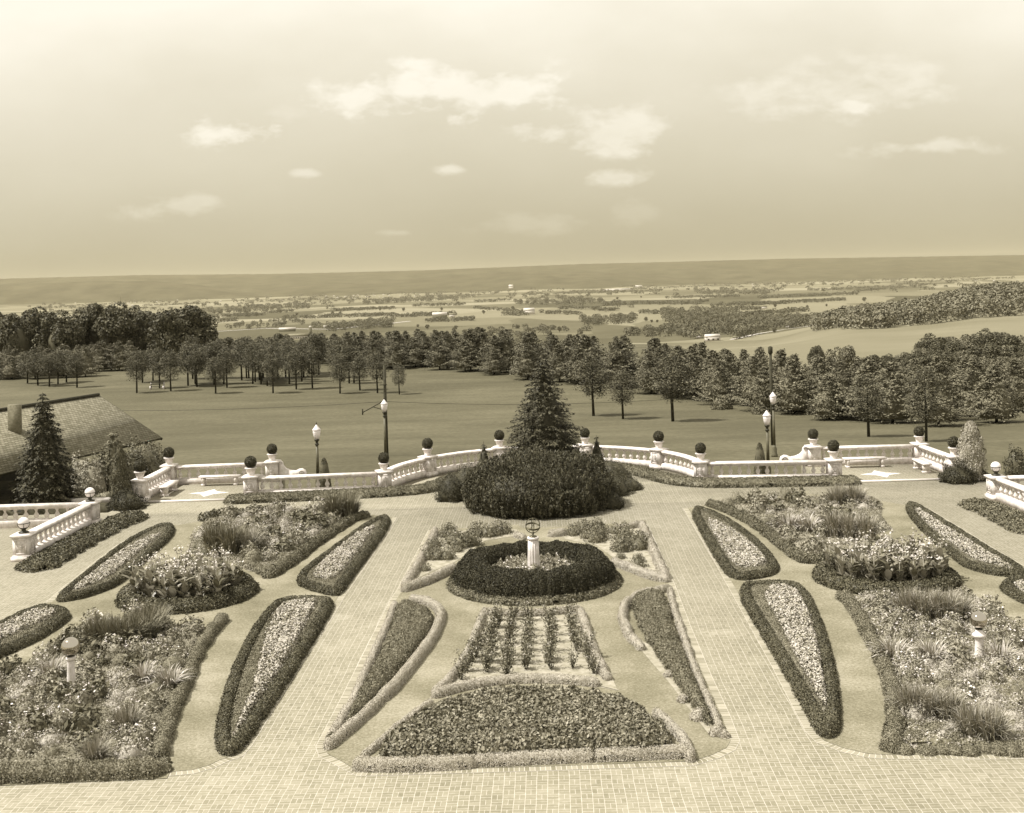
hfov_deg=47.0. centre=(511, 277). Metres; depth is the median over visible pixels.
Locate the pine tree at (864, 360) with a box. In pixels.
[844,356,884,406]
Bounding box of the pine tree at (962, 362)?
[951,359,970,398]
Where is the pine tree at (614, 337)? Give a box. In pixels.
[603,336,631,361]
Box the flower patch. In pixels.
[492,552,573,570]
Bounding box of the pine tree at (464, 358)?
[450,339,482,371]
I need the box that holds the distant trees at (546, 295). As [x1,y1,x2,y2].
[27,275,1014,314]
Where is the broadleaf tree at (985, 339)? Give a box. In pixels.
[966,333,1004,348]
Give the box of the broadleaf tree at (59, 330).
[32,309,86,353]
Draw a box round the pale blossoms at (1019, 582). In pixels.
[1014,579,1023,590]
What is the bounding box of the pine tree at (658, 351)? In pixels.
[634,346,669,383]
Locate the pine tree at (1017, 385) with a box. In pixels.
[1000,358,1023,409]
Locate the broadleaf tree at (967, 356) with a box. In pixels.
[954,354,982,361]
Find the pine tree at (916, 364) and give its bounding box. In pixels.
[903,362,928,406]
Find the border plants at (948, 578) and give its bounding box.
[811,554,963,595]
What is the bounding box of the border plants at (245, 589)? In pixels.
[114,571,259,614]
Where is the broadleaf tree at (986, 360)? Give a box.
[979,356,995,365]
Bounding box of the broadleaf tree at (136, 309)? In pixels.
[128,305,153,324]
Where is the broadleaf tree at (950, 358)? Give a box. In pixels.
[939,351,960,366]
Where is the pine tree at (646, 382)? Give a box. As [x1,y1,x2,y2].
[628,357,667,393]
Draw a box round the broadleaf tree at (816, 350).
[807,345,824,364]
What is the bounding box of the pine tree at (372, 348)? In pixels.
[360,340,386,367]
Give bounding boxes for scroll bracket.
[278,460,306,474]
[779,446,807,465]
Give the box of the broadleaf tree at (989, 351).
[967,344,1001,359]
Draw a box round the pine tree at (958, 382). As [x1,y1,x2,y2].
[910,357,971,416]
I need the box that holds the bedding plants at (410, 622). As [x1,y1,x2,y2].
[346,599,433,720]
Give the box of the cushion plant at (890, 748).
[882,740,901,753]
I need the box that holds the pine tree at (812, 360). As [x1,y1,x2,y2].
[804,355,820,382]
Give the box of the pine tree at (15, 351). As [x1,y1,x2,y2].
[6,348,25,372]
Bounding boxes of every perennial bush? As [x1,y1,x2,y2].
[0,679,13,693]
[0,710,14,727]
[0,738,12,757]
[11,663,30,677]
[14,684,39,703]
[29,690,52,707]
[33,675,59,697]
[35,666,63,685]
[68,730,83,742]
[75,659,103,676]
[75,670,93,684]
[78,620,89,634]
[89,669,110,684]
[117,670,144,688]
[119,730,148,750]
[136,686,170,714]
[142,688,161,700]
[148,644,172,664]
[163,625,181,646]
[171,639,185,647]
[173,627,192,639]
[177,613,204,633]
[206,519,218,527]
[221,502,240,517]
[235,516,263,531]
[239,540,262,555]
[242,501,263,515]
[261,545,278,554]
[270,509,282,518]
[290,528,309,544]
[326,512,340,523]
[744,485,769,502]
[748,497,771,513]
[765,511,787,528]
[775,523,799,535]
[779,525,799,541]
[792,493,819,508]
[798,534,829,555]
[812,522,829,538]
[816,503,829,515]
[816,512,829,526]
[818,492,829,502]
[843,499,858,507]
[860,597,876,606]
[865,497,881,508]
[866,596,894,616]
[875,590,891,604]
[943,643,977,666]
[947,659,970,673]
[954,583,975,597]
[963,676,981,693]
[988,659,1012,674]
[991,636,1006,649]
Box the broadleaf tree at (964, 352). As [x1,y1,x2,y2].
[957,350,978,357]
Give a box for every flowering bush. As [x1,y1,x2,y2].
[0,712,14,739]
[6,689,41,717]
[6,721,32,743]
[9,665,34,685]
[17,729,42,756]
[22,702,53,722]
[28,655,76,677]
[29,641,62,671]
[39,653,58,671]
[46,704,73,734]
[64,678,100,707]
[75,656,82,668]
[76,607,103,627]
[87,719,120,740]
[98,633,127,661]
[111,696,150,722]
[114,722,136,740]
[117,597,145,620]
[119,659,167,686]
[125,635,148,656]
[126,717,157,741]
[140,637,151,650]
[140,643,156,661]
[148,640,167,655]
[149,664,164,683]
[151,633,170,649]
[161,622,176,635]
[166,645,188,659]
[253,523,270,548]
[262,549,278,560]
[270,498,283,512]
[282,524,299,540]
[289,521,304,532]
[302,495,325,514]
[790,509,801,517]
[812,532,831,550]
[875,586,894,599]
[877,614,899,638]
[880,610,903,629]
[889,606,917,622]
[890,645,911,669]
[891,622,914,643]
[893,650,924,668]
[895,660,916,683]
[901,618,918,636]
[902,678,923,690]
[905,649,928,671]
[911,662,939,686]
[912,613,930,631]
[915,625,933,640]
[926,682,946,695]
[927,615,953,638]
[932,626,957,645]
[942,611,967,637]
[942,630,970,653]
[946,687,979,708]
[948,677,979,698]
[962,607,989,626]
[974,593,1004,618]
[977,661,1005,683]
[983,618,1004,636]
[988,614,1009,626]
[995,620,1023,650]
[1001,616,1023,644]
[1007,653,1023,678]
[1015,690,1023,712]
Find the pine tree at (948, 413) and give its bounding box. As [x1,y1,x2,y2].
[903,356,979,425]
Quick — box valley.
[0,275,1023,366]
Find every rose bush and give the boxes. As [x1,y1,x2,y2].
[451,657,469,679]
[456,648,474,670]
[464,640,480,661]
[466,630,484,656]
[470,628,490,649]
[476,614,497,634]
[477,645,495,672]
[478,630,499,650]
[479,635,500,660]
[479,645,494,666]
[483,604,501,624]
[486,617,499,636]
[486,627,499,643]
[492,601,503,617]
[493,611,504,626]
[493,648,516,673]
[498,639,514,663]
[499,640,515,659]
[500,617,518,642]
[500,630,517,652]
[503,606,516,625]
[504,618,518,634]
[505,599,521,618]
[518,600,535,617]
[518,620,534,641]
[518,625,538,647]
[518,645,533,668]
[519,635,534,654]
[520,611,538,624]
[520,641,532,662]
[522,617,536,633]
[538,605,558,623]
[538,613,557,632]
[540,630,558,648]
[540,642,555,661]
[542,645,560,668]
[543,604,559,619]
[543,620,560,639]
[543,632,559,656]
[563,598,576,615]
[563,612,576,623]
[563,644,580,668]
[564,607,581,630]
[568,619,578,637]
[568,623,583,643]
[569,632,584,650]
[576,628,596,655]
[583,640,598,661]
[585,652,602,672]
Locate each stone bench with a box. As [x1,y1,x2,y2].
[159,480,178,496]
[198,474,240,485]
[842,456,886,467]
[912,458,931,472]
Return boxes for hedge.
[0,603,71,657]
[0,755,164,784]
[55,522,175,602]
[150,612,229,759]
[197,503,285,521]
[213,594,334,756]
[223,467,473,503]
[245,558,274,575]
[261,510,370,578]
[296,514,390,595]
[322,694,383,750]
[325,600,397,737]
[351,753,475,772]
[359,698,434,757]
[375,593,445,701]
[399,563,455,591]
[400,526,438,587]
[430,673,600,698]
[431,611,487,694]
[471,747,596,767]
[479,604,580,616]
[512,531,526,539]
[547,528,566,536]
[575,607,612,680]
[592,745,652,762]
[604,460,861,487]
[610,556,670,582]
[614,520,639,528]
[617,584,669,638]
[626,633,646,650]
[637,520,670,579]
[647,743,690,760]
[651,707,696,762]
[667,585,723,728]
[692,505,779,580]
[704,498,825,563]
[738,579,842,738]
[834,590,906,752]
[905,501,1023,576]
[999,573,1023,603]
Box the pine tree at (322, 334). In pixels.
[318,333,328,354]
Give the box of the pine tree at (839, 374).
[808,358,855,415]
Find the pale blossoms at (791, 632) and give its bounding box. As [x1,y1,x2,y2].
[765,583,827,710]
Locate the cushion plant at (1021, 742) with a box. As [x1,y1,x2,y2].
[1016,738,1023,756]
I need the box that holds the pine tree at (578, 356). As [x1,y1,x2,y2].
[556,346,601,383]
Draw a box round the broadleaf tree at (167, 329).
[145,310,192,364]
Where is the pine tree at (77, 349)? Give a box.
[72,345,94,370]
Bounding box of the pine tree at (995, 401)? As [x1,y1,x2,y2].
[964,364,1023,422]
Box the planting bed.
[0,477,159,515]
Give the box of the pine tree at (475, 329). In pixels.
[472,327,488,343]
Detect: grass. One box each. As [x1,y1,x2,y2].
[0,515,391,784]
[69,730,114,761]
[74,611,113,642]
[87,611,133,650]
[104,610,152,644]
[107,698,147,731]
[121,605,166,642]
[134,597,176,636]
[192,518,229,555]
[212,519,252,555]
[233,525,265,550]
[314,491,349,518]
[326,523,729,771]
[336,490,369,516]
[688,494,1023,754]
[815,507,849,537]
[821,483,852,504]
[830,509,868,539]
[842,481,871,503]
[847,510,885,540]
[884,679,934,714]
[886,585,929,617]
[899,585,949,620]
[899,680,950,719]
[916,587,967,618]
[920,684,973,720]
[936,586,979,620]
[941,695,999,735]
[959,702,1021,742]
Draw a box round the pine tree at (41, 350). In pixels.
[21,347,48,369]
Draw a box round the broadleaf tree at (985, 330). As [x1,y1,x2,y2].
[975,328,1002,339]
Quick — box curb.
[67,497,110,502]
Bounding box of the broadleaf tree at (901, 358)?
[894,352,909,362]
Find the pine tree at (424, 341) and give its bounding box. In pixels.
[418,336,434,365]
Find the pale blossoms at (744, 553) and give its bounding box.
[707,517,767,568]
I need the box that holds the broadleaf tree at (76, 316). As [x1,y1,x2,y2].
[67,307,92,346]
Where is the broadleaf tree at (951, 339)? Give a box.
[939,336,958,344]
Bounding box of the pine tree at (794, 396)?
[767,358,819,413]
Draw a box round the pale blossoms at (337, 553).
[313,524,375,579]
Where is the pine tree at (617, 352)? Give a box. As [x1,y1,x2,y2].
[597,338,643,386]
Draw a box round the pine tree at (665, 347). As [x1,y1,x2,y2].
[660,343,671,352]
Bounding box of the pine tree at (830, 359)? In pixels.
[824,355,849,382]
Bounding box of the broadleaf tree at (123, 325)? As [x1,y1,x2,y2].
[97,301,151,351]
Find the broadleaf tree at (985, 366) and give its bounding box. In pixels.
[967,359,986,378]
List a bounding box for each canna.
[120,555,142,594]
[130,552,154,595]
[137,560,161,596]
[140,566,153,596]
[144,552,159,571]
[147,552,163,594]
[150,552,166,570]
[152,564,166,596]
[155,552,166,569]
[155,568,171,601]
[158,563,177,597]
[160,556,176,600]
[161,550,177,569]
[163,561,187,600]
[167,557,181,571]
[171,562,182,597]
[171,564,195,597]
[172,543,189,565]
[175,560,190,597]
[176,541,192,563]
[178,551,193,572]
[183,555,197,578]
[185,567,194,595]
[186,547,197,563]
[186,559,196,594]
[186,559,208,595]
[189,549,204,566]
[189,550,199,574]
[191,550,205,574]
[193,572,208,597]
[194,558,211,594]
[195,544,206,561]
[197,564,209,585]
[200,549,217,586]
[202,563,229,603]
[203,546,220,566]
[204,575,213,593]
[205,556,225,590]
[206,550,222,568]
[206,552,225,584]
[216,543,229,565]
[220,549,231,569]
[220,566,235,590]
[223,548,240,586]
[224,559,242,585]
[231,558,249,584]
[822,539,834,565]
[826,534,848,572]
[827,540,840,560]
[835,550,849,578]
[838,551,848,574]
[839,534,854,557]
[840,541,854,563]
[841,537,860,559]
[843,547,860,578]
[844,538,864,577]
[847,541,859,553]
[848,541,867,573]
[857,544,869,577]
[858,536,871,556]
[861,551,880,581]
[862,532,876,553]
[865,549,883,582]
[867,525,875,550]
[867,544,884,579]
[869,535,892,579]
[870,527,886,550]
[871,539,889,577]
[874,535,893,552]
[876,541,892,555]
[877,549,903,580]
[879,556,894,580]
[880,527,898,543]
[885,544,897,566]
[888,555,897,581]
[890,539,903,554]
[890,543,909,580]
[891,556,912,581]
[894,533,904,555]
[896,544,912,579]
[896,547,909,580]
[901,523,922,553]
[902,538,919,559]
[902,554,921,582]
[903,534,917,554]
[906,544,919,579]
[912,540,925,558]
[914,533,927,549]
[914,538,932,576]
[916,550,933,578]
[917,532,937,577]
[919,555,934,577]
[926,534,950,571]
[927,537,943,571]
[928,555,943,576]
[930,535,951,568]
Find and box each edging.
[0,609,54,644]
[47,529,147,601]
[70,526,166,597]
[169,517,396,775]
[230,599,321,736]
[307,519,381,590]
[315,525,739,775]
[683,508,1023,758]
[700,510,768,577]
[750,584,825,717]
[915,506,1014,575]
[929,509,1023,565]
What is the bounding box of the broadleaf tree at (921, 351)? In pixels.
[911,348,927,354]
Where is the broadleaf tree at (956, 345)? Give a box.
[937,341,969,353]
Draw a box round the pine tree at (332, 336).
[322,333,339,363]
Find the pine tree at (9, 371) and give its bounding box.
[0,356,26,378]
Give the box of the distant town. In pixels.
[118,280,994,305]
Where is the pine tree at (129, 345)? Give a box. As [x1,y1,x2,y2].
[122,340,141,367]
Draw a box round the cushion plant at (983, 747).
[974,741,990,753]
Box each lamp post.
[312,422,320,486]
[381,398,388,467]
[763,407,770,473]
[769,390,777,456]
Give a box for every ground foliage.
[0,617,204,763]
[189,508,342,570]
[718,495,891,554]
[853,590,1023,747]
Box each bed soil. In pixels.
[27,628,203,758]
[189,527,260,571]
[415,529,516,578]
[449,611,600,684]
[564,525,656,570]
[593,670,617,689]
[641,641,726,739]
[859,576,930,589]
[877,623,1023,746]
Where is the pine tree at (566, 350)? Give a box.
[548,338,576,373]
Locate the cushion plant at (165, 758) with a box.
[157,755,171,762]
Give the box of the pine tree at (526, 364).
[509,343,545,378]
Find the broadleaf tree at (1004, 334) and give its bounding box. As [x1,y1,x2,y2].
[996,332,1009,338]
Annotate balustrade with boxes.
[0,502,79,527]
[28,504,91,551]
[143,467,170,496]
[174,462,264,484]
[257,472,377,492]
[387,458,426,487]
[436,448,494,473]
[590,445,650,466]
[660,450,696,476]
[707,460,827,477]
[821,444,914,465]
[918,445,948,472]
[995,478,1023,511]
[1007,475,1023,498]
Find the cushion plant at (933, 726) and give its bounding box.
[922,720,950,733]
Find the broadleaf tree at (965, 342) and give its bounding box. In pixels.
[958,339,981,350]
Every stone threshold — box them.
[144,498,224,502]
[854,478,939,482]
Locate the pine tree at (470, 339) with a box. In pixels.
[450,329,483,369]
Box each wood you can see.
[198,301,310,313]
[225,317,304,328]
[311,314,395,330]
[362,293,480,303]
[462,323,592,336]
[513,294,633,307]
[579,311,637,324]
[623,322,713,338]
[660,305,844,338]
[693,287,778,294]
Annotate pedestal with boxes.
[10,531,37,561]
[78,500,101,523]
[130,478,150,501]
[160,463,178,479]
[241,474,260,494]
[263,459,279,481]
[375,469,392,487]
[417,455,437,476]
[491,446,507,460]
[578,443,593,455]
[649,447,668,469]
[692,459,709,477]
[804,444,822,466]
[824,457,843,476]
[910,442,928,457]
[943,454,958,469]
[984,474,1008,500]
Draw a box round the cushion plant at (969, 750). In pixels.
[960,743,979,756]
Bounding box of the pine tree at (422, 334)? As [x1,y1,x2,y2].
[406,331,433,364]
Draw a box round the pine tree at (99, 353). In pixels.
[90,342,111,370]
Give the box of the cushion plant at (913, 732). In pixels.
[901,729,926,744]
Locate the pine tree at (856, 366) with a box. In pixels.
[848,358,861,391]
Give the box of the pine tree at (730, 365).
[696,349,746,397]
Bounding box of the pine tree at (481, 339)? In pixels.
[474,328,493,367]
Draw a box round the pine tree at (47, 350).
[43,348,52,355]
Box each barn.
[279,327,295,331]
[288,333,308,338]
[432,312,446,317]
[523,308,534,314]
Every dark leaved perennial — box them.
[0,657,10,678]
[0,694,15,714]
[2,713,16,720]
[4,653,30,678]
[23,708,52,737]
[44,637,62,653]
[46,677,78,706]
[55,623,82,640]
[57,630,87,655]
[58,703,101,736]
[67,725,107,753]
[70,705,103,720]
[80,635,103,654]
[80,678,110,693]
[89,676,111,701]
[90,652,110,666]
[114,629,141,651]
[119,650,141,667]
[120,655,145,671]
[216,518,228,526]
[254,512,277,524]
[262,522,285,538]
[273,537,300,552]
[284,508,305,521]
[292,507,312,524]
[300,513,325,530]
[300,521,317,534]
[311,511,334,527]
[732,495,747,504]
[763,492,786,510]
[784,486,808,504]
[824,503,838,513]
[832,504,858,516]
[866,515,881,530]
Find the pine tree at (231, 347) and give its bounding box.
[227,340,238,356]
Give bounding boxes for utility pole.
[362,365,388,454]
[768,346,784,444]
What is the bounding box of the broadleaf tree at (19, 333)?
[0,309,43,360]
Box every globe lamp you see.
[17,517,29,533]
[84,487,95,501]
[990,462,1001,475]
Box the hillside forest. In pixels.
[809,280,1023,330]
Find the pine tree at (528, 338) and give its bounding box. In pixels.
[508,332,548,376]
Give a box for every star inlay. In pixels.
[189,489,226,496]
[861,470,899,476]
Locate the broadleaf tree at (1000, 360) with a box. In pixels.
[993,356,1009,374]
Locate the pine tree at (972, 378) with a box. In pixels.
[953,358,992,414]
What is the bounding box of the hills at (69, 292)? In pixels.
[0,281,263,304]
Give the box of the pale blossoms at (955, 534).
[916,507,1012,567]
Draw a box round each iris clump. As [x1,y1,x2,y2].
[141,663,194,688]
[763,512,804,528]
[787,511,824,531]
[864,635,915,662]
[907,638,955,659]
[971,637,1023,661]
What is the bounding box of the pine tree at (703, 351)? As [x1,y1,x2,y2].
[693,341,711,369]
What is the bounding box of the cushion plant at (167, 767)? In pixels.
[157,759,173,772]
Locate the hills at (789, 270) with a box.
[0,255,1023,293]
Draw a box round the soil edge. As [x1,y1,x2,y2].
[436,680,618,696]
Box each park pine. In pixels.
[13,350,38,383]
[24,352,49,385]
[35,353,62,386]
[47,350,69,383]
[54,350,78,382]
[63,351,89,387]
[123,350,147,392]
[132,349,153,382]
[144,348,165,380]
[146,347,169,387]
[158,349,182,390]
[176,343,200,385]
[179,335,202,378]
[184,343,204,383]
[185,342,205,384]
[185,348,208,386]
[200,342,225,384]
[202,339,227,370]
[203,339,217,373]
[203,356,226,393]
[212,339,231,376]
[213,344,237,383]
[215,347,237,387]
[232,337,247,379]
[234,337,251,377]
[236,336,254,377]
[241,341,261,383]
[242,339,259,381]
[246,342,268,384]
[247,339,268,379]
[252,347,279,385]
[258,338,271,377]
[261,352,283,392]
[266,342,284,367]
[269,340,285,378]
[276,344,299,383]
[277,338,294,377]
[279,338,298,367]
[283,347,306,388]
[289,341,313,381]
[295,340,313,376]
[299,346,321,387]
[304,332,323,375]
[309,333,330,374]
[324,337,346,376]
[328,337,351,379]
[328,354,350,393]
[335,345,358,382]
[342,345,363,382]
[347,354,370,389]
[364,352,389,392]
[389,363,406,393]
[572,353,613,415]
[606,368,639,418]
[649,351,694,421]
[844,374,890,436]
[899,365,947,441]
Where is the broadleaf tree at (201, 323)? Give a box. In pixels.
[156,305,218,359]
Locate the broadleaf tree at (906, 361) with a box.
[902,353,922,366]
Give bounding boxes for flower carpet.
[0,609,55,640]
[75,532,159,589]
[237,600,317,729]
[313,526,374,577]
[708,520,765,567]
[763,585,826,708]
[916,508,1011,567]
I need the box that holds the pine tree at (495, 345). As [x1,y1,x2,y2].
[472,335,510,372]
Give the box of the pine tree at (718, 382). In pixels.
[692,362,740,403]
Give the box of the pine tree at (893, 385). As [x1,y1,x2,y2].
[857,361,920,423]
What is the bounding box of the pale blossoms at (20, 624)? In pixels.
[0,606,55,640]
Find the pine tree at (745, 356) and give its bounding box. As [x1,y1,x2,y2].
[735,349,749,376]
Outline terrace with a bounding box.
[0,464,1023,812]
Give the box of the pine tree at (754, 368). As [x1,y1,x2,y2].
[731,355,764,403]
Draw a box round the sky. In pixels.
[0,0,1023,278]
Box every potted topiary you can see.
[133,460,145,479]
[163,447,174,464]
[244,456,256,475]
[266,444,277,460]
[378,452,388,470]
[422,438,432,455]
[494,430,504,446]
[580,428,589,443]
[653,430,663,448]
[695,442,705,460]
[807,428,817,445]
[827,439,839,458]
[913,426,924,442]
[947,436,959,454]
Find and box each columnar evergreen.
[108,444,131,499]
[954,420,988,480]
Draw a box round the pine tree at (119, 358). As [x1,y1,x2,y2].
[105,341,130,370]
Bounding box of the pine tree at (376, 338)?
[364,334,386,360]
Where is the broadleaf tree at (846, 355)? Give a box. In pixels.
[823,345,859,374]
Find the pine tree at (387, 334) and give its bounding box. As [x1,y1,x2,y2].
[383,331,391,345]
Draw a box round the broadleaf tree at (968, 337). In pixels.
[958,334,975,341]
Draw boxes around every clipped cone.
[319,458,331,486]
[754,442,765,473]
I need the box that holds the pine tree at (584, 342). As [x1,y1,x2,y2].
[557,334,607,381]
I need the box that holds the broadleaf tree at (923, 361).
[917,353,948,368]
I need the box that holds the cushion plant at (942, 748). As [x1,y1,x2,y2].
[934,743,950,754]
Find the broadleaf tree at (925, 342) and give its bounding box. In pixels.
[913,333,946,348]
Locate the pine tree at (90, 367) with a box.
[73,345,102,376]
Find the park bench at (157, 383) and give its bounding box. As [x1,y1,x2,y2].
[150,382,164,389]
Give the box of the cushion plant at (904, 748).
[897,742,914,754]
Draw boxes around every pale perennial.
[0,671,7,682]
[1,683,38,702]
[16,675,40,687]
[32,728,69,749]
[43,700,61,713]
[101,697,121,708]
[104,672,122,687]
[104,682,131,700]
[105,665,127,679]
[108,702,128,715]
[109,736,149,761]
[118,690,140,705]
[123,680,144,694]
[153,629,166,641]
[188,525,205,540]
[216,515,235,525]
[233,514,248,524]
[236,509,254,517]
[255,502,275,517]
[260,518,274,531]
[263,536,278,549]
[267,534,281,542]
[275,514,292,528]
[278,519,291,530]
[282,501,295,513]
[304,523,323,535]
[766,490,777,501]
[766,505,778,514]
[785,505,797,513]
[801,506,813,515]
[829,500,842,507]
[852,498,875,509]
[859,590,875,599]
[892,657,920,676]
[901,699,929,724]
[919,652,939,667]
[926,658,957,679]
[932,724,961,737]
[933,612,960,624]
[936,653,955,666]
[944,671,968,687]
[944,718,957,728]
[947,588,969,599]
[959,661,983,680]
[961,624,974,634]
[969,599,985,607]
[970,680,1007,700]
[973,690,1007,709]
[974,659,998,674]
[980,650,1012,664]
[1001,705,1023,718]
[1004,653,1023,672]
[1008,718,1023,731]
[1014,646,1023,662]
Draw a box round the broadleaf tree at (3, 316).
[0,312,7,351]
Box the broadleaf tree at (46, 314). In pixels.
[32,306,55,349]
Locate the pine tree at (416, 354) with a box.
[404,338,431,366]
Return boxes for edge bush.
[710,393,732,409]
[751,401,768,414]
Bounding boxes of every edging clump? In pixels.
[663,669,672,677]
[676,693,687,702]
[689,707,707,721]
[708,724,722,736]
[720,729,730,738]
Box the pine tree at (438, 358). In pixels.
[423,340,453,369]
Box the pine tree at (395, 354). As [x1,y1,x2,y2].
[377,342,412,367]
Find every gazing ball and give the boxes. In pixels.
[61,637,79,686]
[970,611,987,655]
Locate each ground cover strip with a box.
[14,510,149,572]
[956,497,1023,534]
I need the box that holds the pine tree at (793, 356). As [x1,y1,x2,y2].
[762,353,822,411]
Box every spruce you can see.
[7,392,84,512]
[474,441,490,469]
[499,360,585,459]
[585,435,607,467]
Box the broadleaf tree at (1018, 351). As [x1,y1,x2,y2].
[1001,345,1023,358]
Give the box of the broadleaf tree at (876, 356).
[869,354,884,367]
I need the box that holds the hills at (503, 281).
[257,271,740,296]
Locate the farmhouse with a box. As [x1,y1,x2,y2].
[704,334,720,341]
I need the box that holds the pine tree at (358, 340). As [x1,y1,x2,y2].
[352,336,366,356]
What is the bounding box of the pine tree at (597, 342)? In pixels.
[590,336,607,360]
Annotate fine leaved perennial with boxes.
[41,741,61,757]
[50,694,82,717]
[76,645,98,659]
[94,711,115,729]
[104,730,122,752]
[107,646,132,666]
[143,677,167,690]
[157,648,187,670]
[167,639,189,653]
[214,511,231,521]
[239,541,267,567]
[280,533,293,542]
[722,495,733,503]
[729,489,745,499]
[755,509,773,524]
[775,486,788,501]
[787,500,801,509]
[812,493,825,505]
[849,503,865,513]
[861,506,879,517]
[888,633,909,645]
[896,667,931,684]
[915,632,940,646]
[924,616,934,626]
[929,670,960,693]
[966,628,992,640]
[1001,615,1021,630]
[1004,679,1023,694]
[1014,676,1023,690]
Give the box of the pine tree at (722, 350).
[716,348,734,362]
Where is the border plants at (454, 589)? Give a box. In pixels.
[445,571,623,606]
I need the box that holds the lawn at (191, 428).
[0,343,1023,488]
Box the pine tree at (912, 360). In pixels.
[899,358,922,389]
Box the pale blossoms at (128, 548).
[73,532,161,589]
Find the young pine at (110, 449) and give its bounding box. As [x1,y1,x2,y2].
[96,432,134,488]
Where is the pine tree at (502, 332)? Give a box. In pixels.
[480,329,520,355]
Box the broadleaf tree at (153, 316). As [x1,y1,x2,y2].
[141,312,159,362]
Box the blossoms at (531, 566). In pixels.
[503,554,568,568]
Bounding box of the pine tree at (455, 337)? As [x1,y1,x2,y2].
[449,330,461,364]
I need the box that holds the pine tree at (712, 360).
[681,349,741,399]
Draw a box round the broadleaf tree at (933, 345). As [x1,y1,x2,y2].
[924,341,955,353]
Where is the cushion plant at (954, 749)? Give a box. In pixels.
[948,744,962,755]
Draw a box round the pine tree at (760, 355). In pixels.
[743,346,772,370]
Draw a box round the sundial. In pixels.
[525,518,539,567]
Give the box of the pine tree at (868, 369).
[836,359,909,420]
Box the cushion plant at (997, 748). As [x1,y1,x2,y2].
[989,740,1007,755]
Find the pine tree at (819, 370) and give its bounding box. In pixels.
[805,356,833,406]
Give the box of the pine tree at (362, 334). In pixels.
[358,330,368,347]
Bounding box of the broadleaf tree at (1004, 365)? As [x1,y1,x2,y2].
[1000,360,1023,379]
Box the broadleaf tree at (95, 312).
[79,303,113,353]
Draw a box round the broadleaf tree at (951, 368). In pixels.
[946,361,960,382]
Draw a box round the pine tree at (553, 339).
[537,334,562,372]
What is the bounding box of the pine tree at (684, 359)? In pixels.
[651,353,696,397]
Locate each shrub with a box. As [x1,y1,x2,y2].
[63,449,93,491]
[69,458,110,495]
[91,448,106,473]
[94,491,111,496]
[105,488,149,512]
[125,445,152,477]
[127,432,165,476]
[145,440,172,464]
[419,537,441,550]
[419,561,431,571]
[422,545,434,560]
[429,548,442,559]
[431,471,462,502]
[431,536,444,546]
[437,521,457,537]
[438,525,454,536]
[438,546,457,560]
[440,524,460,536]
[441,526,462,544]
[447,531,470,548]
[449,541,463,552]
[450,461,475,482]
[460,445,621,519]
[460,529,484,546]
[462,530,479,547]
[466,519,485,534]
[468,525,482,537]
[479,522,496,538]
[490,518,509,530]
[490,524,505,536]
[499,521,513,534]
[564,522,581,536]
[574,518,591,532]
[579,526,592,538]
[581,526,608,544]
[585,516,609,529]
[587,518,605,529]
[595,525,612,539]
[601,487,625,509]
[605,457,632,479]
[608,473,635,495]
[608,522,621,533]
[609,535,633,552]
[610,529,630,545]
[610,540,630,552]
[611,520,638,538]
[613,540,631,552]
[615,551,625,558]
[621,474,644,491]
[622,530,635,544]
[628,535,647,550]
[629,554,649,566]
[631,530,650,540]
[633,552,646,560]
[937,459,978,484]
[977,470,988,481]
[1002,443,1023,475]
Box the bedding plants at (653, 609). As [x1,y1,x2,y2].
[630,588,712,726]
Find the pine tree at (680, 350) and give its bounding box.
[654,345,700,393]
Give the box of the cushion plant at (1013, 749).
[1002,740,1023,757]
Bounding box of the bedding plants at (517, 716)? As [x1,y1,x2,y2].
[376,682,674,767]
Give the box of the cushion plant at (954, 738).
[941,728,964,745]
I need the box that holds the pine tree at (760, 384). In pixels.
[731,366,780,408]
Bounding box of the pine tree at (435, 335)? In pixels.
[427,330,442,354]
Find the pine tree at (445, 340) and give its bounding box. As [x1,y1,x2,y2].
[430,331,457,367]
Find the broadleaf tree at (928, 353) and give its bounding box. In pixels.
[923,349,940,357]
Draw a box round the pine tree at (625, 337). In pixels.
[607,335,642,369]
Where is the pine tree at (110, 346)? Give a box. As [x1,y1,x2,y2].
[99,343,128,370]
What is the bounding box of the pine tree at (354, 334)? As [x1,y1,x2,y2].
[349,332,364,343]
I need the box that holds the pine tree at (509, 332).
[490,329,518,352]
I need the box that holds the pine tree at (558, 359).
[545,344,568,381]
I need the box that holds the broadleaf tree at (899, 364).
[888,362,905,371]
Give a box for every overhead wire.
[122,402,372,410]
[387,391,763,404]
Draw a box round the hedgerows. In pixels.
[41,277,1007,322]
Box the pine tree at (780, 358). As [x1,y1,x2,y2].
[761,348,788,398]
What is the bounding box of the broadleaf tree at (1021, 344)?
[1017,340,1023,347]
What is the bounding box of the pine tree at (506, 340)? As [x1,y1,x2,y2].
[497,333,516,371]
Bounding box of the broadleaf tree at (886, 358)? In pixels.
[881,353,898,367]
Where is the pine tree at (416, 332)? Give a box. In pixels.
[410,328,428,343]
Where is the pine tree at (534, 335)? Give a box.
[531,331,545,356]
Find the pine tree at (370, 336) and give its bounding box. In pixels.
[361,330,387,353]
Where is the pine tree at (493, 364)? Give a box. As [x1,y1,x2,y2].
[479,348,509,374]
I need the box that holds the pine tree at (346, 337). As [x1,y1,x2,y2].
[330,332,365,357]
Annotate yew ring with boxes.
[450,539,616,604]
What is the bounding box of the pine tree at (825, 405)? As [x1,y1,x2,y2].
[805,375,854,420]
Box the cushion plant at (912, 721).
[905,717,916,724]
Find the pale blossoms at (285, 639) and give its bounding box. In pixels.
[232,597,317,734]
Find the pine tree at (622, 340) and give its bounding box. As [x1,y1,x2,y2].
[603,339,642,376]
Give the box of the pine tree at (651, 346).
[631,337,668,381]

